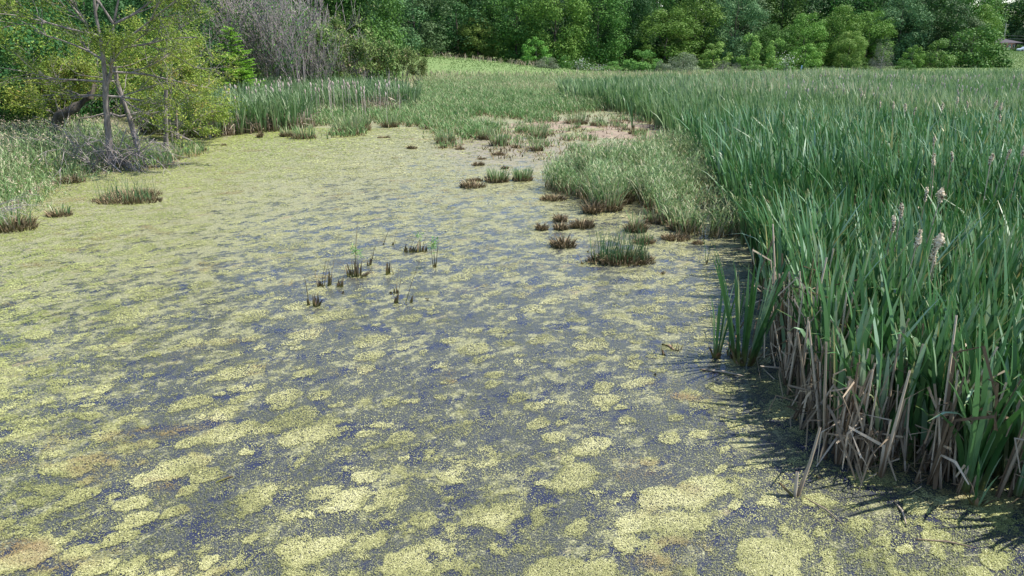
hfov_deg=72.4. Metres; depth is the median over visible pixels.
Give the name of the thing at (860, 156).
cattail bed
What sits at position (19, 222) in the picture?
tussock
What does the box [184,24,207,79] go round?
pale sapling
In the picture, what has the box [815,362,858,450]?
dead reed
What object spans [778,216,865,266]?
cattail plant
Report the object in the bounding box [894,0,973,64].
broadleaf tree
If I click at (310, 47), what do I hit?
bare shrub
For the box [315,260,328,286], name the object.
reed stub
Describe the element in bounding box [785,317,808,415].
dead reed
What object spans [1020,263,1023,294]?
cattail plant
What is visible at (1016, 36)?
broadleaf tree
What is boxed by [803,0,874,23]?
broadleaf tree
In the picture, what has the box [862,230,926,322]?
cattail plant
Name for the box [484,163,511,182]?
tussock
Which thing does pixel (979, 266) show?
cattail plant
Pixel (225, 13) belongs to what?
bare shrub
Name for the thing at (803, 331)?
cattail plant
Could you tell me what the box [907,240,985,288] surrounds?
cattail plant
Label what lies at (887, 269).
cattail plant
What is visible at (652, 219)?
tussock
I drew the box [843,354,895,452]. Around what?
dead reed
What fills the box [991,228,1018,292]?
cattail plant
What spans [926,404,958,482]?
dead reed
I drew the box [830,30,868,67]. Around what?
broadleaf tree
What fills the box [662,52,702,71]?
bush
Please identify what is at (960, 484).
dead reed
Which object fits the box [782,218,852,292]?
cattail plant
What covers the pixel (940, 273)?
cattail plant
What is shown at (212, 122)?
dead shrub
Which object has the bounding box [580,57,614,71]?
flowering shrub
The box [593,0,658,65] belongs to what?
broadleaf tree
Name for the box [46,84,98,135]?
fallen trunk
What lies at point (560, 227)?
tussock
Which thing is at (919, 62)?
young tree
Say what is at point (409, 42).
broadleaf tree
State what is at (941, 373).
cattail plant
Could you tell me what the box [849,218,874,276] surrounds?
cattail plant
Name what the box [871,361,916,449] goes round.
dead reed
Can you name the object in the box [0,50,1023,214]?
ground
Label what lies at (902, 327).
cattail plant
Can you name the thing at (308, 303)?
reed stub
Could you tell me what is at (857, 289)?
cattail plant
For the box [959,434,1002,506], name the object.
cattail shoot
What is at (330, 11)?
broadleaf tree
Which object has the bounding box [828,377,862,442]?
dead reed
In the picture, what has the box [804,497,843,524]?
floating stalk
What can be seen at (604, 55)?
broadleaf tree
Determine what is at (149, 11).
dense tree
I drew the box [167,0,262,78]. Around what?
bare shrub
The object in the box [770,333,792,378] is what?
dead reed
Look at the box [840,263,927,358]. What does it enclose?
cattail plant
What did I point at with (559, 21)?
broadleaf tree
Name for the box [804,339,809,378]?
dead reed
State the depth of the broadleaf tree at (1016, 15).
249.08 m
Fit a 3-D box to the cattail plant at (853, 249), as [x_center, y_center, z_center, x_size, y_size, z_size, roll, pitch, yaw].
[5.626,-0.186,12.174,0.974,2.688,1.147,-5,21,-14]
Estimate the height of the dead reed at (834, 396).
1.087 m
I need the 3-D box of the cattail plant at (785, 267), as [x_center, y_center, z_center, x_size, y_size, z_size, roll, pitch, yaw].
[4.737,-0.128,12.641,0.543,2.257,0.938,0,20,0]
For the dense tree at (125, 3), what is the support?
on the ground at (554, 126)
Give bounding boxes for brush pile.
[1,98,193,184]
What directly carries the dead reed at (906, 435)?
on the water
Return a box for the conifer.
[211,25,264,87]
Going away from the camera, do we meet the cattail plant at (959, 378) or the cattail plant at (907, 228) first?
the cattail plant at (959, 378)
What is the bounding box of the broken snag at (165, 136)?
[79,65,191,152]
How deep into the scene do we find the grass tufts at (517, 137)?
36.33 m
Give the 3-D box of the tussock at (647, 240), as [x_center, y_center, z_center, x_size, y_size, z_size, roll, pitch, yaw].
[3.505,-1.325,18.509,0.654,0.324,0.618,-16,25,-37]
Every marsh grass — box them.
[292,71,732,141]
[539,123,765,238]
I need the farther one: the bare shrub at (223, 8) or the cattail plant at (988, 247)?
the bare shrub at (223, 8)
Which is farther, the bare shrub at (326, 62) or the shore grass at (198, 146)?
the bare shrub at (326, 62)
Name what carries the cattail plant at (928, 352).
in the water
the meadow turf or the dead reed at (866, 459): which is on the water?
the dead reed at (866, 459)
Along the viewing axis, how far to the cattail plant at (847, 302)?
10.11 m
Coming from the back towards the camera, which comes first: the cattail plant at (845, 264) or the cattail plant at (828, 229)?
the cattail plant at (828, 229)
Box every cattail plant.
[741,225,792,319]
[752,209,781,304]
[755,196,818,261]
[756,204,820,250]
[760,230,790,323]
[762,222,820,286]
[763,186,845,235]
[764,219,805,289]
[765,197,817,284]
[765,211,812,288]
[765,222,829,260]
[769,191,815,263]
[769,193,827,263]
[770,192,867,269]
[773,249,812,356]
[776,221,853,269]
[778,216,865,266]
[779,204,841,286]
[779,236,872,351]
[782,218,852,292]
[783,242,809,311]
[784,259,849,338]
[785,208,826,351]
[785,237,887,377]
[786,268,850,359]
[787,222,863,269]
[787,252,857,401]
[789,204,829,255]
[790,246,852,290]
[791,191,858,273]
[792,220,857,250]
[793,237,878,370]
[795,197,864,236]
[796,241,831,306]
[797,218,842,294]
[798,213,871,255]
[805,192,846,256]
[805,197,849,253]
[805,250,863,427]
[806,247,891,283]
[807,191,850,241]
[807,195,857,245]
[807,234,858,327]
[810,257,881,367]
[811,182,863,251]
[812,201,861,278]
[813,328,905,401]
[814,213,857,272]
[818,185,862,251]
[818,245,886,324]
[819,198,868,252]
[820,284,943,417]
[822,206,835,251]
[823,209,869,258]
[824,219,858,267]
[824,343,907,430]
[828,234,917,298]
[829,236,907,339]
[831,270,881,439]
[833,285,898,327]
[834,249,873,296]
[834,299,936,464]
[836,241,888,300]
[839,260,893,341]
[839,263,916,377]
[840,222,859,275]
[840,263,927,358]
[841,255,896,336]
[841,257,915,353]
[842,246,900,352]
[845,208,864,261]
[845,213,893,293]
[846,282,931,378]
[847,221,882,270]
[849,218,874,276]
[854,232,927,333]
[855,205,897,259]
[856,222,919,249]
[856,241,961,299]
[857,223,967,289]
[857,276,953,324]
[858,295,956,408]
[860,214,901,299]
[860,228,916,319]
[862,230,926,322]
[863,254,970,457]
[868,231,948,381]
[868,238,943,309]
[868,239,955,303]
[870,240,973,344]
[871,252,915,306]
[871,279,960,320]
[873,229,889,273]
[874,229,935,311]
[876,214,944,263]
[882,207,992,272]
[882,286,959,329]
[884,247,940,395]
[885,207,945,291]
[886,302,966,459]
[887,241,917,289]
[888,196,932,256]
[889,212,933,274]
[889,212,984,267]
[891,317,974,412]
[892,256,959,444]
[893,209,970,266]
[893,254,932,363]
[896,223,961,304]
[898,284,985,350]
[900,256,936,321]
[903,281,981,411]
[903,298,991,464]
[904,282,983,333]
[904,302,974,359]
[904,317,1023,450]
[905,260,935,338]
[906,295,1007,429]
[907,216,994,296]
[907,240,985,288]
[911,251,986,355]
[911,295,1018,479]
[912,313,1017,345]
[918,338,997,466]
[922,248,973,314]
[923,215,965,290]
[923,235,988,294]
[923,263,986,321]
[924,269,990,342]
[924,285,1023,423]
[927,307,1023,491]
[929,287,997,418]
[930,280,1023,413]
[931,246,984,308]
[936,243,1023,299]
[937,247,950,293]
[937,275,951,320]
[938,228,1018,280]
[938,254,1009,364]
[941,220,1023,274]
[942,254,1006,360]
[943,295,1023,353]
[945,254,1010,344]
[947,243,1002,316]
[949,267,1018,337]
[950,288,1023,480]
[953,216,1003,298]
[953,277,1022,369]
[953,314,1023,492]
[955,239,1023,300]
[956,291,1023,344]
[959,224,1011,273]
[959,269,971,331]
[961,226,1023,318]
[962,317,1019,481]
[965,282,1004,363]
[967,232,1023,345]
[967,239,1013,305]
[968,259,1007,324]
[969,211,1020,281]
[969,240,1021,299]
[969,314,1023,477]
[971,241,1022,308]
[973,218,1023,264]
[974,316,1023,395]
[975,243,1022,275]
[976,233,1023,299]
[976,257,1023,418]
[978,243,1003,306]
[980,267,1003,319]
[986,232,1021,284]
[986,233,1018,296]
[988,257,1003,294]
[990,221,991,249]
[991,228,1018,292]
[992,300,1023,476]
[993,285,1023,381]
[994,282,1023,402]
[994,345,1023,496]
[1000,240,1016,319]
[1009,286,1023,315]
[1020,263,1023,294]
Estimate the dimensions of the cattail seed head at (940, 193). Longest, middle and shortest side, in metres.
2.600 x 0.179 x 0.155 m
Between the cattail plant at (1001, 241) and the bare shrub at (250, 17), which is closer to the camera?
the cattail plant at (1001, 241)
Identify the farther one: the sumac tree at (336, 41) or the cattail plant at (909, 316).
the sumac tree at (336, 41)
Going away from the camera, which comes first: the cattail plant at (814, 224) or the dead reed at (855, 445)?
the dead reed at (855, 445)
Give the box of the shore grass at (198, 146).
[131,137,209,170]
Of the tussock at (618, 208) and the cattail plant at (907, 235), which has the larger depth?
the tussock at (618, 208)
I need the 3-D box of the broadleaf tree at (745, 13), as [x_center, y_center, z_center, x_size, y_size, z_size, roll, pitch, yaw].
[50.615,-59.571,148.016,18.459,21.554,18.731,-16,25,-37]
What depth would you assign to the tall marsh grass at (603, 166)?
23.45 m
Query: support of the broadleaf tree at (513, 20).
on the ground at (554, 126)
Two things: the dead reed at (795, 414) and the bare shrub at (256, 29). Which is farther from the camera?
the bare shrub at (256, 29)
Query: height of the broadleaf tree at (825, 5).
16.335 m
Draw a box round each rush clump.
[88,170,162,204]
[584,218,656,266]
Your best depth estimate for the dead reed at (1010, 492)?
8.26 m
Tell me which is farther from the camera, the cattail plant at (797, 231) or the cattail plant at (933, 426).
the cattail plant at (797, 231)
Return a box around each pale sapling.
[153,2,181,87]
[157,4,176,87]
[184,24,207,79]
[192,3,213,72]
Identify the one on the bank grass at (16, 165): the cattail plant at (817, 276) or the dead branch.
the dead branch
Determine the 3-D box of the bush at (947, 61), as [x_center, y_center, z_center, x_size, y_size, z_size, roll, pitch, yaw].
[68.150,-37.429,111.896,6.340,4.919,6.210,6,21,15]
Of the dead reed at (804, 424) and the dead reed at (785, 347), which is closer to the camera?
the dead reed at (804, 424)
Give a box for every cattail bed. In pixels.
[124,72,422,136]
[554,65,1023,141]
[667,96,1023,285]
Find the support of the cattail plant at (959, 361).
in the water
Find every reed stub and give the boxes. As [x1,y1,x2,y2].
[305,281,309,305]
[312,294,322,306]
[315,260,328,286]
[327,258,334,285]
[337,270,344,286]
[345,263,351,276]
[350,222,363,276]
[360,270,370,277]
[366,248,374,265]
[385,262,393,274]
[389,269,398,293]
[394,281,400,303]
[404,230,426,252]
[405,258,420,302]
[427,236,437,267]
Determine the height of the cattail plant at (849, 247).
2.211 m
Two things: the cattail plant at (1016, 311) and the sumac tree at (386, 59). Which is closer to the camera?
the cattail plant at (1016, 311)
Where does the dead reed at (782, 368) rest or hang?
on the water
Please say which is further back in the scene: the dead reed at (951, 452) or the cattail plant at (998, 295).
the cattail plant at (998, 295)
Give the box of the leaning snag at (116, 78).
[61,40,184,155]
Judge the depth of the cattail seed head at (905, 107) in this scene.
27.20 m
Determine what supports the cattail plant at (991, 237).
in the water
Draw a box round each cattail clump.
[626,101,639,129]
[710,236,806,366]
[741,200,767,286]
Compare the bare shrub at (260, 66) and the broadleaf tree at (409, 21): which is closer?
the bare shrub at (260, 66)
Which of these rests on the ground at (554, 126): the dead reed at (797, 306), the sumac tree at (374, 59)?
the sumac tree at (374, 59)
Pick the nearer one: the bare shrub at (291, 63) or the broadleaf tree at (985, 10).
the bare shrub at (291, 63)
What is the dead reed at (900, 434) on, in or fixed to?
on the water
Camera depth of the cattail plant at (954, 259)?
11.92 m
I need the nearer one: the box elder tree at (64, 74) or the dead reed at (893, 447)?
the dead reed at (893, 447)
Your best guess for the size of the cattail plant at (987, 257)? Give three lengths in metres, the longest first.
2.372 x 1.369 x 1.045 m
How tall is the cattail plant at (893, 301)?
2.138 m
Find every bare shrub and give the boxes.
[166,0,272,78]
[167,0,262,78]
[170,0,232,46]
[183,0,256,44]
[189,10,227,76]
[193,0,270,79]
[214,0,324,79]
[218,8,269,75]
[220,0,289,72]
[226,0,317,78]
[231,0,323,69]
[241,0,319,81]
[243,12,310,79]
[264,0,339,78]
[275,0,339,68]
[279,0,365,66]
[283,27,336,79]
[297,23,344,85]
[301,10,354,79]
[332,25,378,79]
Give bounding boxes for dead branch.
[0,181,42,222]
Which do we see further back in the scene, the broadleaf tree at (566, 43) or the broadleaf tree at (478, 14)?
the broadleaf tree at (478, 14)
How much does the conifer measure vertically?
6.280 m
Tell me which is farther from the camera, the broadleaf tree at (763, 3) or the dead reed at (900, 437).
the broadleaf tree at (763, 3)
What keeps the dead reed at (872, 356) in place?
on the water
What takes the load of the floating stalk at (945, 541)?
on the duckweed
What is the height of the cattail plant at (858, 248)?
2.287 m
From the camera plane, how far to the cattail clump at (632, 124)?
40.17 m
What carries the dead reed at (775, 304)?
on the water
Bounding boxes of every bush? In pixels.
[300,60,337,79]
[321,44,360,79]
[409,37,432,55]
[499,59,516,62]
[533,56,558,68]
[557,55,571,68]
[570,61,587,69]
[586,63,599,70]
[599,61,625,70]
[621,50,662,71]
[654,61,667,71]
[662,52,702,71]
[711,60,731,71]
[731,63,742,70]
[741,60,766,70]
[772,61,795,69]
[852,61,870,69]
[867,42,894,70]
[893,60,916,69]
[914,38,956,67]
[928,23,1014,67]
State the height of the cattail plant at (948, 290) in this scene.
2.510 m
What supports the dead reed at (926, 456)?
on the water
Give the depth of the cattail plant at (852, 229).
12.97 m
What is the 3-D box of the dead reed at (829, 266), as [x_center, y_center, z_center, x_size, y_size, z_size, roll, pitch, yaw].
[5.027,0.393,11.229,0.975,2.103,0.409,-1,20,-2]
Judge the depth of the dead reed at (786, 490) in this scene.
8.35 m
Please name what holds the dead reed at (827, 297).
on the water
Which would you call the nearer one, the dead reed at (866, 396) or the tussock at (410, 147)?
the dead reed at (866, 396)
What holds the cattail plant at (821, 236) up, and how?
in the water
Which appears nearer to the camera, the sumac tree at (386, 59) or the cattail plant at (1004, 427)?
the cattail plant at (1004, 427)
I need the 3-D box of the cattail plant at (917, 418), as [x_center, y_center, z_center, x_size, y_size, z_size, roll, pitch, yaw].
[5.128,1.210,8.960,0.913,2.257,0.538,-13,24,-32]
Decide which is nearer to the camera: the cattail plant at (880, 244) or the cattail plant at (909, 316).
the cattail plant at (909, 316)
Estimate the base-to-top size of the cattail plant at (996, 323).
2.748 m
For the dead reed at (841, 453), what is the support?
on the water
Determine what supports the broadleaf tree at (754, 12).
on the ground at (554, 126)
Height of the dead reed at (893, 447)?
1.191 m
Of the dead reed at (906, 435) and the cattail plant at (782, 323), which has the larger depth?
the cattail plant at (782, 323)
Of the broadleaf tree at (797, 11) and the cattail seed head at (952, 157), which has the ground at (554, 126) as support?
the broadleaf tree at (797, 11)
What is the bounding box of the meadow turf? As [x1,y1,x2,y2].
[385,51,1023,77]
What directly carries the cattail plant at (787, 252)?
in the water
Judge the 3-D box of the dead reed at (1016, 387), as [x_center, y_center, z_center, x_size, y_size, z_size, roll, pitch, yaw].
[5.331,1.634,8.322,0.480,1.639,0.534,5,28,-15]
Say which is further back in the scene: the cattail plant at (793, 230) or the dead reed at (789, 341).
the cattail plant at (793, 230)
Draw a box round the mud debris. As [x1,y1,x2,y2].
[439,112,663,161]
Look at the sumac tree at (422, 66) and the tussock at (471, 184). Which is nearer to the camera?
the tussock at (471, 184)
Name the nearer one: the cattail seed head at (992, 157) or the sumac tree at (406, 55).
the cattail seed head at (992, 157)
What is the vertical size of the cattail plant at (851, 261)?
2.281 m
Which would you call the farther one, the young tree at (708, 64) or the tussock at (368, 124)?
the young tree at (708, 64)
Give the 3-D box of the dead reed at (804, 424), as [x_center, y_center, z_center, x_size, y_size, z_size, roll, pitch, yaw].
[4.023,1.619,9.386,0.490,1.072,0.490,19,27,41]
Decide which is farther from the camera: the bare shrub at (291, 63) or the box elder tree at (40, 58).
the bare shrub at (291, 63)
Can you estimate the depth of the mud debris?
36.33 m
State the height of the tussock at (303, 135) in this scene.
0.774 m
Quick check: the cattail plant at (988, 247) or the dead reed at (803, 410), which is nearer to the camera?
the dead reed at (803, 410)
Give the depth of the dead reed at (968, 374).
8.56 m
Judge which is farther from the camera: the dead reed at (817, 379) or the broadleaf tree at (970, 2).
the broadleaf tree at (970, 2)
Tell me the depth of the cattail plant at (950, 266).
11.14 m
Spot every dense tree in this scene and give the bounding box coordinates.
[0,0,88,128]
[0,0,91,128]
[0,0,112,123]
[0,0,141,116]
[0,38,53,138]
[9,0,176,117]
[57,0,193,109]
[86,0,228,84]
[130,0,247,78]
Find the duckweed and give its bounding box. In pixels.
[0,128,1023,575]
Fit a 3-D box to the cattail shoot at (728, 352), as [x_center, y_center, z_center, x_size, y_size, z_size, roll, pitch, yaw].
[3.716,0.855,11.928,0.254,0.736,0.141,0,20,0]
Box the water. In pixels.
[0,81,1023,575]
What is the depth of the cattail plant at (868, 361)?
9.06 m
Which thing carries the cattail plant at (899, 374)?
in the water
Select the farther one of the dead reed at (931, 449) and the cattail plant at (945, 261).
the cattail plant at (945, 261)
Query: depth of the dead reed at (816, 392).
9.36 m
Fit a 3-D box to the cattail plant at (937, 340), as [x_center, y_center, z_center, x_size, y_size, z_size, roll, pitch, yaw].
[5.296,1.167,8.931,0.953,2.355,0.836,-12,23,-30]
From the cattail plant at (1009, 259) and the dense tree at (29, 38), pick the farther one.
the dense tree at (29, 38)
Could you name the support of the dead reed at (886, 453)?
on the water
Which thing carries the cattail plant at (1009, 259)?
in the water
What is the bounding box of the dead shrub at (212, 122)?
[158,88,231,140]
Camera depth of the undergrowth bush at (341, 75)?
67.81 m
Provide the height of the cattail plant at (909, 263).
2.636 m
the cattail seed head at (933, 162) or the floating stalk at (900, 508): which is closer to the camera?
the floating stalk at (900, 508)
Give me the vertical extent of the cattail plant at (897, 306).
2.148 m
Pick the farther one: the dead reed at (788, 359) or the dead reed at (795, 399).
the dead reed at (788, 359)
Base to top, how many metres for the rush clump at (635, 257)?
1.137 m
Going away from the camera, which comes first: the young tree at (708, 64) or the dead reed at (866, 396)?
the dead reed at (866, 396)
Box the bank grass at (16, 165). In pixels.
[0,114,161,235]
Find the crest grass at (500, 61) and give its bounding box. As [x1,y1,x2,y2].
[414,51,551,66]
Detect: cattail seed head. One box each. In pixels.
[885,215,895,264]
[894,201,903,250]
[898,103,906,150]
[901,228,922,299]
[915,230,944,331]
[920,186,928,224]
[925,187,945,247]
[928,249,938,294]
[930,136,935,184]
[930,154,935,210]
[943,149,953,215]
[983,151,994,202]
[993,148,1011,196]
[1010,145,1023,198]
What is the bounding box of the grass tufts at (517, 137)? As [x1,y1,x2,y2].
[434,110,669,153]
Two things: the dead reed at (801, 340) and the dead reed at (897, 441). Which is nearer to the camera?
the dead reed at (897, 441)
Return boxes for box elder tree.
[0,0,134,120]
[0,0,245,170]
[0,49,102,130]
[39,3,243,132]
[106,5,246,142]
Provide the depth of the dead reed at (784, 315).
11.52 m
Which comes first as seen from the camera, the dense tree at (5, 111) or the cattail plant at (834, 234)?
the cattail plant at (834, 234)
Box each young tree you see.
[520,36,550,65]
[697,41,733,68]
[735,32,762,67]
[764,37,785,67]
[788,43,823,68]
[898,45,925,67]
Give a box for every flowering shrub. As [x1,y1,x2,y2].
[565,50,594,68]
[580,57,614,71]
[771,49,802,70]
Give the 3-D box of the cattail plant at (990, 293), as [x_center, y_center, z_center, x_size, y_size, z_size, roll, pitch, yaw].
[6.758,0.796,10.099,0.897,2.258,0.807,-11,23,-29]
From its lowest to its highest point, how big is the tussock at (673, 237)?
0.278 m
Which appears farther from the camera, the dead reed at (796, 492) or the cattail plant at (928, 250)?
the cattail plant at (928, 250)
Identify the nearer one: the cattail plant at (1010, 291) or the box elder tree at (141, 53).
the cattail plant at (1010, 291)
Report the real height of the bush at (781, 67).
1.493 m
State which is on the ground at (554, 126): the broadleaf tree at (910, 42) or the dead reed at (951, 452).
the broadleaf tree at (910, 42)
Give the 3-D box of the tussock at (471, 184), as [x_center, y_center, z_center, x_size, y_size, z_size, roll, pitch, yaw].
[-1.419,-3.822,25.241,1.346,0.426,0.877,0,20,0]
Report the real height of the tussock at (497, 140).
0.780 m
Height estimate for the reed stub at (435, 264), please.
0.804 m
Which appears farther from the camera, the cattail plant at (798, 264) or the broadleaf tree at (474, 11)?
the broadleaf tree at (474, 11)
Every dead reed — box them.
[752,224,777,328]
[754,266,786,358]
[755,253,793,351]
[756,297,794,378]
[756,321,791,395]
[758,273,787,338]
[768,395,806,427]
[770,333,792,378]
[772,271,804,370]
[773,323,800,368]
[775,259,789,348]
[775,316,780,345]
[778,257,857,397]
[778,281,820,320]
[779,482,792,496]
[781,272,816,353]
[781,273,814,359]
[781,309,795,369]
[781,364,799,398]
[782,391,799,405]
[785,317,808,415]
[786,287,820,395]
[786,326,832,404]
[787,362,822,430]
[787,378,837,429]
[791,329,808,383]
[793,427,820,497]
[794,295,795,376]
[797,332,842,432]
[799,355,815,429]
[801,292,854,343]
[802,248,854,287]
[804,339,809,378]
[805,258,813,297]
[805,292,862,408]
[805,339,830,410]
[805,410,848,462]
[806,338,828,426]
[807,321,839,438]
[808,386,843,441]
[810,275,860,326]
[810,345,833,432]
[811,364,818,428]
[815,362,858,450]
[816,369,885,466]
[817,381,862,477]
[818,318,909,398]
[818,419,868,468]
[818,430,877,486]
[823,341,855,479]
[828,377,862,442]
[832,348,868,452]
[835,408,902,471]
[837,363,875,464]
[839,356,876,434]
[842,369,896,480]
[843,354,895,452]
[844,333,900,459]
[847,399,864,448]
[847,415,878,465]
[848,370,936,492]
[851,370,908,458]
[855,376,888,449]
[862,390,884,471]
[863,430,898,481]
[867,343,923,461]
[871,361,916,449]
[871,374,895,409]
[887,428,919,462]
[891,384,898,466]
[895,404,907,458]
[897,391,948,460]
[901,412,952,489]
[901,440,941,470]
[903,387,914,469]
[903,435,916,472]
[909,450,942,493]
[913,389,969,480]
[914,424,952,471]
[915,379,969,462]
[916,359,958,455]
[923,347,1004,470]
[924,370,958,481]
[926,376,997,485]
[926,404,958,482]
[929,379,1021,488]
[929,398,971,485]
[932,315,998,488]
[942,405,966,467]
[950,366,970,470]
[950,382,1006,492]
[951,464,974,495]
[953,440,960,484]
[995,395,1023,497]
[998,460,1023,510]
[1007,449,1023,497]
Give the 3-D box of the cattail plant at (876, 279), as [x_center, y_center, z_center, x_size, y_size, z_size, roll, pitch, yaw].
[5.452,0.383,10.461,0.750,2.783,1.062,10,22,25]
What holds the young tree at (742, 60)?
on the ground at (554, 126)
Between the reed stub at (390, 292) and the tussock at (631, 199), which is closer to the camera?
the reed stub at (390, 292)
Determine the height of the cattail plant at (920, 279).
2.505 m
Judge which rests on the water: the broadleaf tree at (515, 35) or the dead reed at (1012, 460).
the dead reed at (1012, 460)
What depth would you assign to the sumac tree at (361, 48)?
63.25 m
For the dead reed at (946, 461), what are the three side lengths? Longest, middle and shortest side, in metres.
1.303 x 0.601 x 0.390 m
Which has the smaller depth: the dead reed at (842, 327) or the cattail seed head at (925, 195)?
the dead reed at (842, 327)
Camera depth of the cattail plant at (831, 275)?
10.94 m
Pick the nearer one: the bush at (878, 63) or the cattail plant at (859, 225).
the cattail plant at (859, 225)
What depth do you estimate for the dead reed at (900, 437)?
8.77 m
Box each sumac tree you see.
[301,20,347,77]
[324,11,353,73]
[329,1,379,76]
[339,34,381,80]
[355,38,393,79]
[374,38,402,79]
[387,45,421,83]
[405,53,431,82]
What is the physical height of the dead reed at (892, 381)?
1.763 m
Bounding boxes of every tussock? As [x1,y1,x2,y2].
[0,199,44,232]
[42,203,72,217]
[54,169,87,183]
[102,186,163,199]
[254,130,264,137]
[278,125,294,136]
[289,124,316,139]
[328,113,366,133]
[345,110,372,130]
[379,113,400,127]
[405,145,417,148]
[432,127,457,143]
[459,177,487,188]
[466,177,482,181]
[471,160,485,165]
[476,125,494,139]
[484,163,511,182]
[486,129,508,145]
[489,151,503,155]
[510,163,534,181]
[526,123,550,138]
[528,137,545,150]
[535,222,552,230]
[539,190,568,201]
[546,232,576,248]
[552,213,568,221]
[553,220,569,230]
[563,110,589,124]
[567,217,596,229]
[574,196,607,214]
[588,116,603,125]
[589,186,628,211]
[614,172,643,204]
[619,210,652,232]
[632,233,656,244]
[641,207,667,224]
[660,231,692,241]
[664,208,706,231]
[691,239,704,244]
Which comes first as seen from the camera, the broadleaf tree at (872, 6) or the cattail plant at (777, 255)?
the cattail plant at (777, 255)
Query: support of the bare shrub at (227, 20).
on the ground at (554, 126)
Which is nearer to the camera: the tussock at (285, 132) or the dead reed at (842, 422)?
the dead reed at (842, 422)
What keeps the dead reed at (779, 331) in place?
on the water
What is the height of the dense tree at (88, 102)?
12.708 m
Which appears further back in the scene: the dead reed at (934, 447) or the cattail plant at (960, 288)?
the cattail plant at (960, 288)
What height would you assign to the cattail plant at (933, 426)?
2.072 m
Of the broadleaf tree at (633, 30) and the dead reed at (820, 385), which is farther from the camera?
the broadleaf tree at (633, 30)
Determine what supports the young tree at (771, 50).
on the ground at (554, 126)
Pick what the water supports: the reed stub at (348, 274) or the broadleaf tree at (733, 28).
the reed stub at (348, 274)
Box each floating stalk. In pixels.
[700,369,743,376]
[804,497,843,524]
[894,501,906,523]
[916,539,975,547]
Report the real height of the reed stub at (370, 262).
0.508 m
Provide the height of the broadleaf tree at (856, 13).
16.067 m
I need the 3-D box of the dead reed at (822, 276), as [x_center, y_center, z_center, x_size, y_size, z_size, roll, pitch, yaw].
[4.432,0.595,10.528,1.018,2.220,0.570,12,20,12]
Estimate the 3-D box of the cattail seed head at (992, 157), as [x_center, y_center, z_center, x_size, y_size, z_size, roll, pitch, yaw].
[11.036,-1.904,16.444,0.132,2.600,0.154,-14,24,-26]
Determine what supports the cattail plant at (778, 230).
in the water
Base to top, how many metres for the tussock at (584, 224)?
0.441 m
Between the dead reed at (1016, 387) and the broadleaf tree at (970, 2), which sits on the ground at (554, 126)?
the broadleaf tree at (970, 2)
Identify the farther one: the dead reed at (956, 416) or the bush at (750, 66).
the bush at (750, 66)
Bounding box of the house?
[995,39,1022,49]
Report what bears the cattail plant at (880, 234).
in the water
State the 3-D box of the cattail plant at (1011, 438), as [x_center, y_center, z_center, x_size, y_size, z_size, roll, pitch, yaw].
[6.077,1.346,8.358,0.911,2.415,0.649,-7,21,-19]
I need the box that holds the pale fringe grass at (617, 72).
[368,68,940,83]
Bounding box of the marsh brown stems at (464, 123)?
[287,99,606,139]
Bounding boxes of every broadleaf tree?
[25,0,104,34]
[54,0,143,31]
[100,0,186,50]
[189,0,290,70]
[276,0,372,78]
[287,0,346,21]
[305,0,409,82]
[362,0,429,52]
[367,4,434,33]
[373,0,455,55]
[397,0,468,50]
[406,0,468,21]
[411,0,506,56]
[443,0,516,52]
[445,0,525,50]
[453,17,501,58]
[472,0,562,62]
[490,0,553,57]
[517,0,594,64]
[522,0,595,58]
[542,1,598,42]
[556,0,628,60]
[565,0,633,66]
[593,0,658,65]
[593,0,665,62]
[626,8,704,66]
[629,0,697,60]
[630,0,704,58]
[655,0,732,62]
[660,0,732,65]
[688,1,745,42]
[704,0,773,59]
[704,0,773,65]
[726,0,791,46]
[740,0,822,56]
[742,23,797,66]
[743,0,823,60]
[774,0,851,57]
[777,12,828,66]
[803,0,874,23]
[814,4,866,65]
[817,0,889,61]
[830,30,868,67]
[836,10,897,65]
[838,0,913,59]
[842,0,903,56]
[867,0,938,65]
[890,0,968,45]
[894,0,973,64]
[923,5,985,59]
[926,0,1007,56]
[926,0,1013,48]
[949,4,1008,59]
[980,0,1023,45]
[1001,0,1023,43]
[1011,27,1023,47]
[1015,19,1023,44]
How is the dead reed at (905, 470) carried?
on the water
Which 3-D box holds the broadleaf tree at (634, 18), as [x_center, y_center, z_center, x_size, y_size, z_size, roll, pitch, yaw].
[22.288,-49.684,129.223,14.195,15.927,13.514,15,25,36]
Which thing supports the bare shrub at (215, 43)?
on the ground at (554, 126)
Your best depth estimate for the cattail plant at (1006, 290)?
9.54 m
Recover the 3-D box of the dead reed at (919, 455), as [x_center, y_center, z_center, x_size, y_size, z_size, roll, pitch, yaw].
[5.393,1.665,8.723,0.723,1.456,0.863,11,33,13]
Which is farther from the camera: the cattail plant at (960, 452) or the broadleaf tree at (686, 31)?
the broadleaf tree at (686, 31)
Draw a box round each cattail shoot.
[703,239,710,263]
[707,272,740,358]
[727,327,735,355]
[733,284,749,331]
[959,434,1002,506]
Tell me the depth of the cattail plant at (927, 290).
9.97 m
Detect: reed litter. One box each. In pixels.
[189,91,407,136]
[732,192,1023,483]
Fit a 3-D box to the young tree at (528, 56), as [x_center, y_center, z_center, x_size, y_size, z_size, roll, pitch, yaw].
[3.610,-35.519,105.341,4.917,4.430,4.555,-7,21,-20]
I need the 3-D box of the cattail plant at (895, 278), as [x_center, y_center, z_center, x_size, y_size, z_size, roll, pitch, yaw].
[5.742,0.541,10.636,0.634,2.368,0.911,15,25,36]
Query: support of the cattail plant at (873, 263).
in the water

